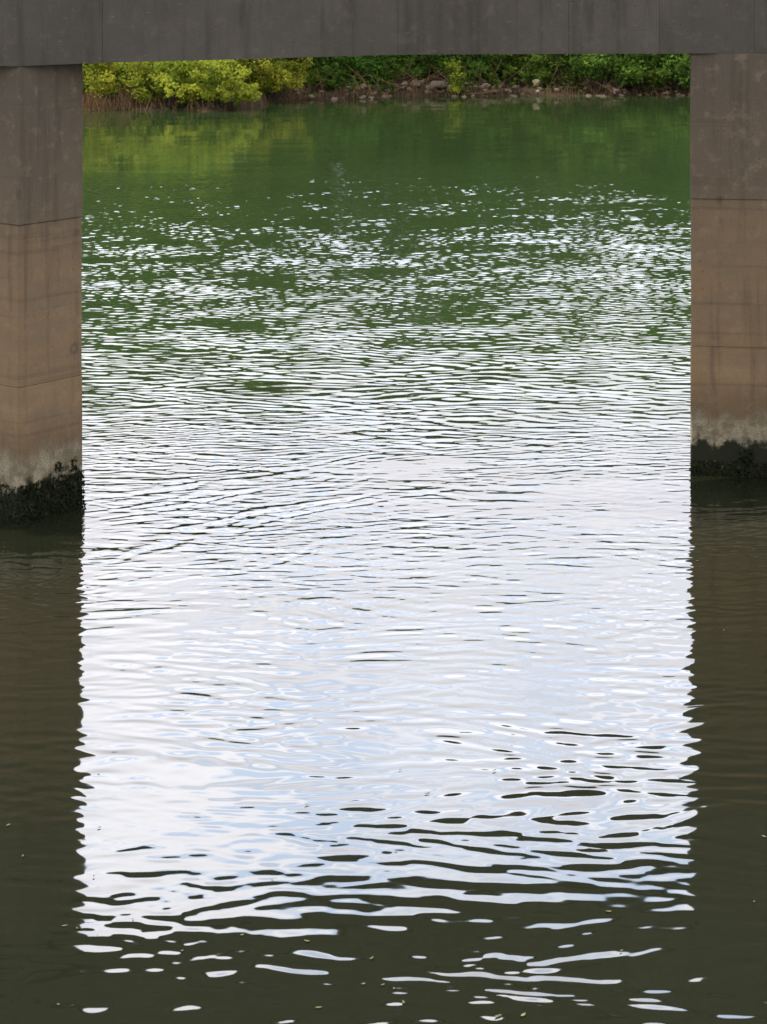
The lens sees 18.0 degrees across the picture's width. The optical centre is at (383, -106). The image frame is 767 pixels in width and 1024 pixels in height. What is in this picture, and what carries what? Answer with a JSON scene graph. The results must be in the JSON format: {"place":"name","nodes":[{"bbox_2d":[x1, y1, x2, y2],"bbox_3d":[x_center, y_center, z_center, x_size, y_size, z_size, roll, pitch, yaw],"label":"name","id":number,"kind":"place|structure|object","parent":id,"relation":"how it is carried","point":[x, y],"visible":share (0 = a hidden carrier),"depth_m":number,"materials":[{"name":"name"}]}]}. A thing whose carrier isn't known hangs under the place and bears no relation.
{"place":"outdoors","nodes":[
{"label":"outdoors","id":0,"kind":"place"},
{"bbox_2d":[0,94,766,1023],"bbox_3d":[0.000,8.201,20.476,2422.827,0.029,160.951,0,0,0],"label":"river water","id":1,"kind":"structure","parent":0,"point":[400,502],"depth_m":28.04,"materials":[{"name":"green liquid"}]},
{"bbox_2d":[83,54,689,110],"bbox_3d":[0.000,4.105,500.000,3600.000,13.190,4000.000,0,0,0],"label":"ground","id":2,"kind":"structure","parent":0,"point":[342,93],"depth_m":98.63,"materials":[{"name":"soil"}]},
{"bbox_2d":[83,62,116,99],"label":"willow shrub","id":3,"kind":"object","parent":2,"relation":"on","point":[88,85],"visible":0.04,"depth_m":93.89,"materials":[{"name":"green plant"}]},
{"bbox_2d":[83,62,166,101],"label":"willow shrub","id":4,"kind":"object","parent":2,"relation":"on","point":[102,71],"visible":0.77,"depth_m":92.85,"materials":[{"name":"green plant"}]},
{"bbox_2d":[89,61,173,93],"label":"willow shrub","id":5,"kind":"object","parent":2,"relation":"on","point":[120,65],"visible":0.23,"depth_m":93.95,"materials":[{"name":"green plant"}]},
{"bbox_2d":[129,61,213,108],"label":"willow shrub","id":6,"kind":"object","parent":2,"relation":"on","point":[173,77],"visible":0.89,"depth_m":92.64,"materials":[{"name":"green plant"}]},
{"bbox_2d":[149,59,240,99],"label":"willow shrub","id":7,"kind":"object","parent":2,"relation":"on","point":[187,63],"visible":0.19,"depth_m":93.65,"materials":[{"name":"green plant"}]},
{"bbox_2d":[173,59,261,108],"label":"willow shrub","id":8,"kind":"object","parent":2,"relation":"on","point":[244,92],"visible":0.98,"depth_m":92.10,"materials":[{"name":"green plant"}]},
{"bbox_2d":[201,58,280,81],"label":"green shrub","id":9,"kind":"object","parent":2,"relation":"on","point":[243,65],"visible":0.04,"depth_m":95.70,"materials":[{"name":"green plant"}]},
{"bbox_2d":[224,57,321,101],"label":"willow shrub","id":10,"kind":"object","parent":2,"relation":"on","point":[274,77],"visible":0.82,"depth_m":95.33,"materials":[{"name":"green plant"}]},
{"bbox_2d":[275,56,340,83],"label":"green shrub","id":11,"kind":"object","parent":2,"relation":"on","point":[323,61],"visible":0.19,"depth_m":99.51,"materials":[{"name":"green plant"}]},
{"bbox_2d":[312,62,350,90],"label":"green shrub","id":12,"kind":"object","parent":2,"relation":"on","point":[335,79],"visible":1,"depth_m":98.19,"materials":[{"name":"green plant"}]},
{"bbox_2d":[331,55,395,80],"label":"green shrub","id":13,"kind":"object","parent":2,"relation":"on","point":[356,64],"visible":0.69,"depth_m":99.71,"materials":[{"name":"green plant"}]},
{"bbox_2d":[0,0,766,522],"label":"concrete bridge","id":14,"kind":"structure","parent":2,"relation":"on","point":[48,48],"depth_m":33.40,"materials":[{"name":"grey concrete"}]},
{"bbox_2d":[83,56,689,111],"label":"dry reeds","id":15,"kind":"object","parent":2,"relation":"on","point":[88,104],"visible":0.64,"depth_m":97.56,"materials":[{"name":"green plant"}]},
{"bbox_2d":[83,54,689,108],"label":"weeds","id":16,"kind":"object","parent":2,"relation":"on","point":[467,76],"visible":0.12,"depth_m":99.49,"materials":[{"name":"green plant"}]},
{"bbox_2d":[369,63,405,83],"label":"green shrub","id":17,"kind":"object","parent":2,"relation":"on","point":[386,71],"visible":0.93,"depth_m":99.78,"materials":[{"name":"green plant"}]},
{"bbox_2d":[372,54,449,75],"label":"green shrub","id":18,"kind":"object","parent":2,"relation":"on","point":[424,62],"visible":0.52,"depth_m":101.83,"materials":[{"name":"green plant"}]},
{"bbox_2d":[442,56,466,95],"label":"sapling","id":19,"kind":"object","parent":2,"relation":"on","point":[456,81],"visible":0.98,"depth_m":98.45,"materials":[{"name":"green plant"}]},
{"bbox_2d":[434,54,509,79],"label":"green shrub","id":20,"kind":"object","parent":2,"relation":"on","point":[478,61],"visible":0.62,"depth_m":101.32,"materials":[{"name":"green plant"}]},
{"bbox_2d":[293,78,689,99],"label":"shore rocks","id":21,"kind":"object","parent":2,"relation":"on","point":[435,85],"visible":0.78,"depth_m":99.12,"materials":[{"name":"stone"}]},
{"bbox_2d":[486,64,519,85],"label":"green shrub","id":22,"kind":"object","parent":2,"relation":"on","point":[508,71],"visible":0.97,"depth_m":99.98,"materials":[{"name":"green plant"}]},
{"bbox_2d":[484,54,563,76],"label":"green shrub","id":23,"kind":"object","parent":2,"relation":"on","point":[518,60],"visible":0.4,"depth_m":100.86,"materials":[{"name":"green plant"}]},
{"bbox_2d":[518,62,554,84],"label":"green shrub","id":24,"kind":"object","parent":2,"relation":"on","point":[528,77],"visible":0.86,"depth_m":99.65,"materials":[{"name":"green plant"}]},
{"bbox_2d":[521,54,606,85],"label":"green shrub","id":25,"kind":"object","parent":2,"relation":"on","point":[558,60],"visible":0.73,"depth_m":99.43,"materials":[{"name":"green plant"}]},
{"bbox_2d":[566,54,645,89],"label":"green shrub","id":26,"kind":"object","parent":2,"relation":"on","point":[596,72],"visible":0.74,"depth_m":98.80,"materials":[{"name":"green plant"}]},
{"bbox_2d":[604,54,671,92],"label":"green shrub","id":27,"kind":"object","parent":2,"relation":"on","point":[651,71],"visible":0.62,"depth_m":99.25,"materials":[{"name":"green plant"}]},
{"bbox_2d":[648,53,689,90],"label":"green shrub","id":28,"kind":"object","parent":2,"relation":"on","point":[680,75],"visible":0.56,"depth_m":99.16,"materials":[{"name":"green plant"}]}
]}

